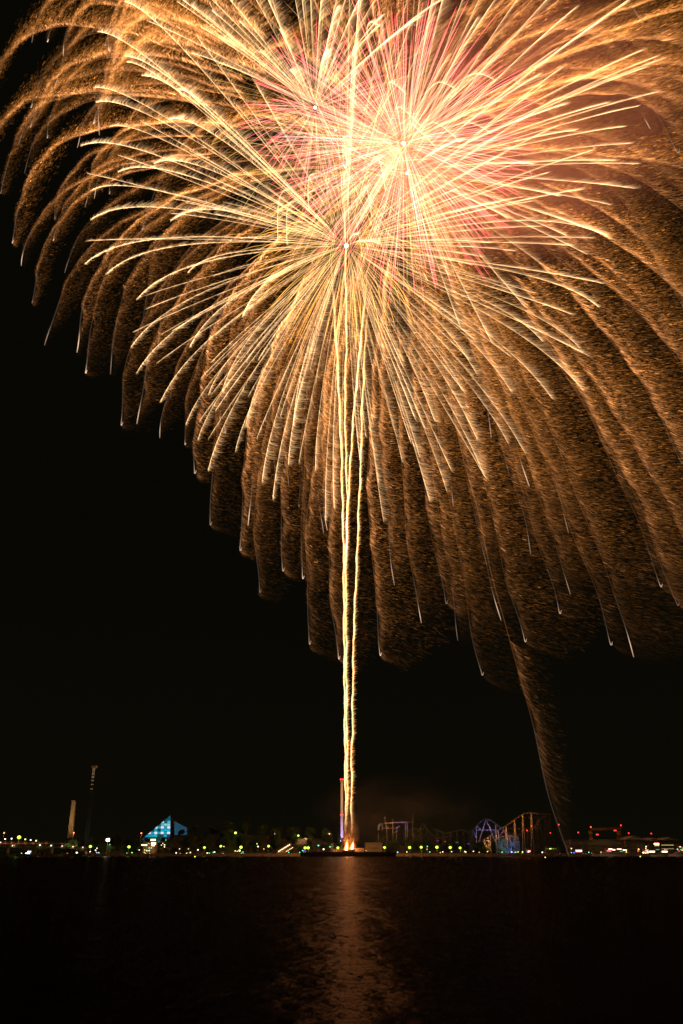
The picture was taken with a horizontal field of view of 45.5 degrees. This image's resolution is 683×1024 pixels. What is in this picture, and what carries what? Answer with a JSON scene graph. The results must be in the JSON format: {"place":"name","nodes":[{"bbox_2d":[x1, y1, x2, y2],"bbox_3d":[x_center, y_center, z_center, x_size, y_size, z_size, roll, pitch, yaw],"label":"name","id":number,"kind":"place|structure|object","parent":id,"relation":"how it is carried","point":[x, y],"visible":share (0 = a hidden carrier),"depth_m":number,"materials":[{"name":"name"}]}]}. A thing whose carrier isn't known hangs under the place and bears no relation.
{"place":"outdoors","nodes":[
{"label":"outdoors","id":0,"kind":"place"},
{"bbox_2d":[47,835,464,852],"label":"hill","id":1,"kind":"structure","parent":0,"point":[233,846],"depth_m":983.50,"materials":[{"name":"black"}]},
{"bbox_2d":[4,801,75,850],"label":"bridge pylon","id":2,"kind":"object","parent":1,"relation":"on","point":[71,821],"visible":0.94,"depth_m":1000.67,"materials":[{"name":"beige concrete"}]},
{"bbox_2d":[60,842,73,851],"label":"tree","id":3,"kind":"object","parent":1,"relation":"on","point":[64,844],"visible":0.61,"depth_m":972.73,"materials":[{"name":"green plant"}]},
{"bbox_2d":[74,840,83,851],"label":"tree","id":4,"kind":"object","parent":1,"relation":"on","point":[77,843],"visible":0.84,"depth_m":974.35,"materials":[{"name":"green plant"}]},
{"bbox_2d":[83,842,93,851],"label":"tree","id":5,"kind":"object","parent":1,"relation":"on","point":[88,845],"visible":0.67,"depth_m":973.83,"materials":[{"name":"green plant"}]},
{"bbox_2d":[94,844,101,850],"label":"tree","id":6,"kind":"object","parent":1,"relation":"on","point":[99,846],"visible":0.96,"depth_m":974.77,"materials":[{"name":"green plant"}]},
{"bbox_2d":[100,837,111,843],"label":"tree","id":7,"kind":"object","parent":1,"relation":"on","point":[109,841],"visible":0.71,"depth_m":992.41,"materials":[{"name":"green plant"}]},
{"bbox_2d":[120,846,128,851],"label":"tree","id":8,"kind":"object","parent":1,"relation":"on","point":[124,848],"visible":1,"depth_m":965.58,"materials":[{"name":"green plant"}]},
{"bbox_2d":[125,839,131,846],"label":"tree","id":9,"kind":"object","parent":1,"relation":"on","point":[129,841],"visible":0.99,"depth_m":1015.48,"materials":[{"name":"green plant"}]},
{"bbox_2d":[134,838,142,847],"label":"tree","id":10,"kind":"object","parent":1,"relation":"on","point":[137,843],"visible":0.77,"depth_m":976.84,"materials":[{"name":"green plant"}]},
{"bbox_2d":[142,815,186,842],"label":"glass pyramid","id":11,"kind":"object","parent":1,"relation":"on","point":[169,827],"visible":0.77,"depth_m":1076.97,"materials":[{"name":"glass"}]},
{"bbox_2d":[170,846,177,851],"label":"tree","id":12,"kind":"object","parent":1,"relation":"on","point":[174,848],"visible":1,"depth_m":962.24,"materials":[{"name":"green plant"}]},
{"bbox_2d":[186,828,194,833],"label":"tree","id":13,"kind":"object","parent":1,"relation":"on","point":[189,830],"visible":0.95,"depth_m":996.08,"materials":[{"name":"green plant"}]},
{"bbox_2d":[201,838,210,845],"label":"tree","id":14,"kind":"object","parent":1,"relation":"on","point":[206,842],"visible":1,"depth_m":976.39,"materials":[{"name":"green plant"}]},
{"bbox_2d":[219,836,229,846],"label":"tree","id":15,"kind":"object","parent":1,"relation":"on","point":[224,838],"visible":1,"depth_m":977.22,"materials":[{"name":"green plant"}]},
{"bbox_2d":[221,828,233,836],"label":"tree","id":16,"kind":"object","parent":1,"relation":"on","point":[230,831],"visible":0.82,"depth_m":996.30,"materials":[{"name":"green plant"}]},
{"bbox_2d":[221,821,234,830],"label":"tree","id":17,"kind":"object","parent":1,"relation":"on","point":[230,825],"visible":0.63,"depth_m":1023.60,"materials":[{"name":"green plant"}]},
{"bbox_2d":[239,834,247,846],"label":"tree","id":18,"kind":"object","parent":1,"relation":"on","point":[243,839],"visible":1,"depth_m":977.25,"materials":[{"name":"green plant"}]},
{"bbox_2d":[249,836,262,845],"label":"tree","id":19,"kind":"object","parent":1,"relation":"on","point":[253,838],"visible":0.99,"depth_m":976.57,"materials":[{"name":"green plant"}]},
{"bbox_2d":[255,845,261,850],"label":"tree","id":20,"kind":"object","parent":1,"relation":"on","point":[259,848],"visible":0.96,"depth_m":964.70,"materials":[{"name":"green plant"}]},
{"bbox_2d":[257,826,266,833],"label":"tree","id":21,"kind":"object","parent":1,"relation":"on","point":[262,830],"visible":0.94,"depth_m":1007.53,"materials":[{"name":"green plant"}]},
{"bbox_2d":[258,823,268,830],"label":"tree","id":22,"kind":"object","parent":1,"relation":"on","point":[265,826],"visible":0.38,"depth_m":1036.58,"materials":[{"name":"green plant"}]},
{"bbox_2d":[271,832,280,839],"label":"tree","id":23,"kind":"object","parent":1,"relation":"on","point":[273,835],"visible":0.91,"depth_m":987.82,"materials":[{"name":"green plant"}]},
{"bbox_2d":[271,837,282,848],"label":"tree","id":24,"kind":"object","parent":1,"relation":"on","point":[275,842],"visible":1,"depth_m":976.58,"materials":[{"name":"green plant"}]},
{"bbox_2d":[291,837,297,845],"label":"tree","id":25,"kind":"object","parent":1,"relation":"on","point":[294,839],"visible":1,"depth_m":985.14,"materials":[{"name":"green plant"}]},
{"bbox_2d":[289,833,300,839],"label":"tree","id":26,"kind":"object","parent":1,"relation":"on","point":[293,835],"visible":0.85,"depth_m":994.80,"materials":[{"name":"green plant"}]},
{"bbox_2d":[295,838,309,843],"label":"viewing terrace","id":27,"kind":"structure","parent":1,"relation":"on","point":[302,841],"depth_m":990.04,"materials":[{"name":"concrete"}]},
{"bbox_2d":[306,838,313,848],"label":"tree","id":28,"kind":"object","parent":1,"relation":"on","point":[310,841],"visible":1,"depth_m":977.27,"materials":[{"name":"green plant"}]},
{"bbox_2d":[320,841,326,846],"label":"tree","id":29,"kind":"object","parent":1,"relation":"on","point":[324,844],"visible":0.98,"depth_m":976.85,"materials":[{"name":"green plant"}]},
{"bbox_2d":[321,831,332,844],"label":"tree","id":30,"kind":"object","parent":1,"relation":"on","point":[325,833],"visible":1,"depth_m":993.70,"materials":[{"name":"green plant"}]},
{"bbox_2d":[324,835,333,841],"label":"tree","id":31,"kind":"object","parent":1,"relation":"on","point":[329,838],"visible":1,"depth_m":992.21,"materials":[{"name":"green plant"}]},
{"bbox_2d":[338,837,346,845],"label":"tree","id":32,"kind":"object","parent":1,"relation":"on","point":[340,842],"visible":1,"depth_m":977.71,"materials":[{"name":"green plant"}]},
{"bbox_2d":[387,835,396,843],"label":"tree","id":33,"kind":"object","parent":1,"relation":"on","point":[390,837],"visible":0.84,"depth_m":1003.73,"materials":[{"name":"green plant"}]},
{"bbox_2d":[390,839,398,846],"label":"tree","id":34,"kind":"object","parent":1,"relation":"on","point":[393,842],"visible":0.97,"depth_m":982.89,"materials":[{"name":"green plant"}]},
{"bbox_2d":[402,837,410,843],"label":"tree","id":35,"kind":"object","parent":1,"relation":"on","point":[405,840],"visible":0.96,"depth_m":992.41,"materials":[{"name":"green plant"}]},
{"bbox_2d":[403,830,413,845],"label":"tree","id":36,"kind":"object","parent":1,"relation":"on","point":[410,835],"visible":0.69,"depth_m":1019.48,"materials":[{"name":"green plant"}]},
{"bbox_2d":[408,840,414,846],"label":"tree","id":37,"kind":"object","parent":1,"relation":"on","point":[411,843],"visible":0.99,"depth_m":984.37,"materials":[{"name":"green plant"}]},
{"bbox_2d":[416,839,421,849],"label":"tree","id":38,"kind":"object","parent":1,"relation":"on","point":[417,843],"visible":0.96,"depth_m":984.29,"materials":[{"name":"green plant"}]},
{"bbox_2d":[431,835,442,845],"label":"tree","id":39,"kind":"object","parent":1,"relation":"on","point":[434,841],"visible":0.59,"depth_m":991.32,"materials":[{"name":"green plant"}]},
{"bbox_2d":[441,838,450,844],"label":"tree","id":40,"kind":"object","parent":1,"relation":"on","point":[442,841],"visible":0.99,"depth_m":978.21,"materials":[{"name":"green plant"}]},
{"bbox_2d":[444,841,450,851],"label":"tree","id":41,"kind":"object","parent":1,"relation":"on","point":[446,844],"visible":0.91,"depth_m":975.22,"materials":[{"name":"green plant"}]},
{"bbox_2d":[461,842,468,850],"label":"tree","id":42,"kind":"object","parent":1,"relation":"on","point":[465,845],"visible":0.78,"depth_m":1027.06,"materials":[{"name":"green plant"}]},
{"bbox_2d":[482,846,488,852],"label":"tree","id":43,"kind":"object","parent":1,"relation":"on","point":[484,848],"visible":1,"depth_m":965.33,"materials":[{"name":"green plant"}]},
{"bbox_2d":[0,852,682,1023],"bbox_3d":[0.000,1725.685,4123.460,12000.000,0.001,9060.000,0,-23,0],"label":"water","id":44,"kind":"structure","parent":0,"point":[335,940],"depth_m":49.63,"materials":[{"name":"black liquid"}]},
{"bbox_2d":[24,850,32,853],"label":"building","id":45,"kind":"structure","parent":44,"relation":"on","point":[28,851],"depth_m":924.53,"materials":[{"name":"concrete"}]},
{"bbox_2d":[0,853,673,855],"bbox_3d":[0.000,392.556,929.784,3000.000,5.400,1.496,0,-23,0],"label":"quay wall","id":46,"kind":"structure","parent":44,"relation":"in","point":[298,854],"depth_m":929.86,"materials":[{"name":"concrete"}]},
{"bbox_2d":[300,848,395,856],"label":"launch pier","id":47,"kind":"structure","parent":44,"relation":"in","point":[359,852],"depth_m":888.57,"materials":[{"name":"paint"}]},
{"bbox_2d":[592,852,626,855],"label":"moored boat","id":48,"kind":"object","parent":44,"relation":"on","point":[607,854],"visible":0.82,"depth_m":916.65,"materials":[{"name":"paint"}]},
{"bbox_2d":[669,852,682,855],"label":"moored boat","id":49,"kind":"object","parent":44,"relation":"on","point":[678,854],"visible":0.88,"depth_m":916.60,"materials":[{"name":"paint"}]},
{"bbox_2d":[0,0,682,851],"label":"sky","id":50,"kind":"structure","parent":0,"point":[288,512],"materials":[{"name":"black"}]},
{"bbox_3d":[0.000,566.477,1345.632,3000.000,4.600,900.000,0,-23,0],"label":"ground","id":51,"kind":"structure","parent":0,"visible":0},
{"bbox_2d":[0,842,87,855],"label":"bridge","id":52,"kind":"structure","parent":51,"relation":"on","point":[35,848],"depth_m":930.52,"materials":[{"name":"concrete"}]},
{"bbox_2d":[84,766,97,846],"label":"drop tower","id":53,"kind":"structure","parent":51,"relation":"on","point":[93,768],"depth_m":990.71,"materials":[{"name":"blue metal"}]},
{"bbox_2d":[135,846,142,851],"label":"tree","id":54,"kind":"object","parent":51,"relation":"on","point":[139,848],"visible":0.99,"depth_m":954.14,"materials":[{"name":"green plant"}]},
{"bbox_2d":[141,842,157,852],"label":"building","id":55,"kind":"structure","parent":51,"relation":"on","point":[152,846],"depth_m":954.58,"materials":[{"name":"concrete"}]},
{"bbox_2d":[160,847,190,849],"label":"building","id":56,"kind":"structure","parent":51,"relation":"on","point":[168,848],"depth_m":973.94,"materials":[{"name":"concrete"}]},
{"bbox_2d":[277,843,290,852],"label":"stairway","id":57,"kind":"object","parent":51,"relation":"on","point":[284,850],"visible":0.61,"depth_m":961.42,"materials":[{"name":"concrete"}]},
{"bbox_2d":[340,778,343,851],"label":"observation tower","id":58,"kind":"structure","parent":51,"relation":"on","point":[342,819],"depth_m":990.24,"materials":[{"name":"metal"}]},
{"bbox_2d":[365,843,381,851],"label":"building","id":59,"kind":"structure","parent":51,"relation":"on","point":[373,847],"depth_m":961.55,"materials":[{"name":"paint"}]},
{"bbox_2d":[378,822,413,846],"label":"ride station","id":60,"kind":"object","parent":51,"relation":"on","point":[386,823],"visible":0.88,"depth_m":998.31,"materials":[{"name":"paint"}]},
{"bbox_2d":[404,812,553,852],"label":"roller coaster","id":61,"kind":"object","parent":51,"relation":"on","point":[505,832],"visible":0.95,"depth_m":974.81,"materials":[{"name":"paint"}]},
{"bbox_2d":[490,836,519,852],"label":"lattice ride frame","id":62,"kind":"object","parent":51,"relation":"on","point":[498,844],"visible":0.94,"depth_m":961.16,"materials":[{"name":"paint"}]},
{"bbox_2d":[544,847,560,852],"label":"building","id":63,"kind":"structure","parent":51,"relation":"on","point":[552,849],"depth_m":955.17,"materials":[{"name":"paint"}]},
{"bbox_2d":[565,840,623,852],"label":"building","id":64,"kind":"structure","parent":51,"relation":"on","point":[592,846],"depth_m":968.37,"materials":[{"name":"paint"}]},
{"bbox_2d":[589,827,622,839],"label":"sign gantry","id":65,"kind":"object","parent":64,"relation":"on","point":[607,828],"visible":0.99,"depth_m":985.79,"materials":[{"name":"brown metal"}]},
{"bbox_2d":[604,847,627,852],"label":"building","id":66,"kind":"structure","parent":51,"relation":"on","point":[616,849],"depth_m":943.75,"materials":[{"name":"concrete"}]},
{"bbox_2d":[620,836,645,852],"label":"building","id":67,"kind":"structure","parent":51,"relation":"on","point":[633,844],"depth_m":963.24,"materials":[{"name":"concrete"}]},
{"bbox_2d":[642,849,655,852],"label":"building","id":68,"kind":"structure","parent":51,"relation":"on","point":[649,850],"depth_m":941.83,"materials":[{"name":"concrete"}]},
{"bbox_2d":[643,838,661,852],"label":"building","id":69,"kind":"structure","parent":51,"relation":"on","point":[652,843],"depth_m":963.12,"materials":[{"name":"concrete"}]},
{"bbox_2d":[659,850,668,852],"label":"building","id":70,"kind":"structure","parent":51,"relation":"on","point":[663,851],"depth_m":941.42,"materials":[{"name":"concrete"}]},
{"bbox_2d":[658,837,679,852],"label":"building","id":71,"kind":"structure","parent":51,"relation":"on","point":[669,843],"depth_m":963.12,"materials":[{"name":"concrete"}]},
{"bbox_2d":[676,844,682,851],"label":"building","id":72,"kind":"structure","parent":51,"relation":"on","point":[680,847],"depth_m":954.99,"materials":[{"name":"paint"}]}
]}

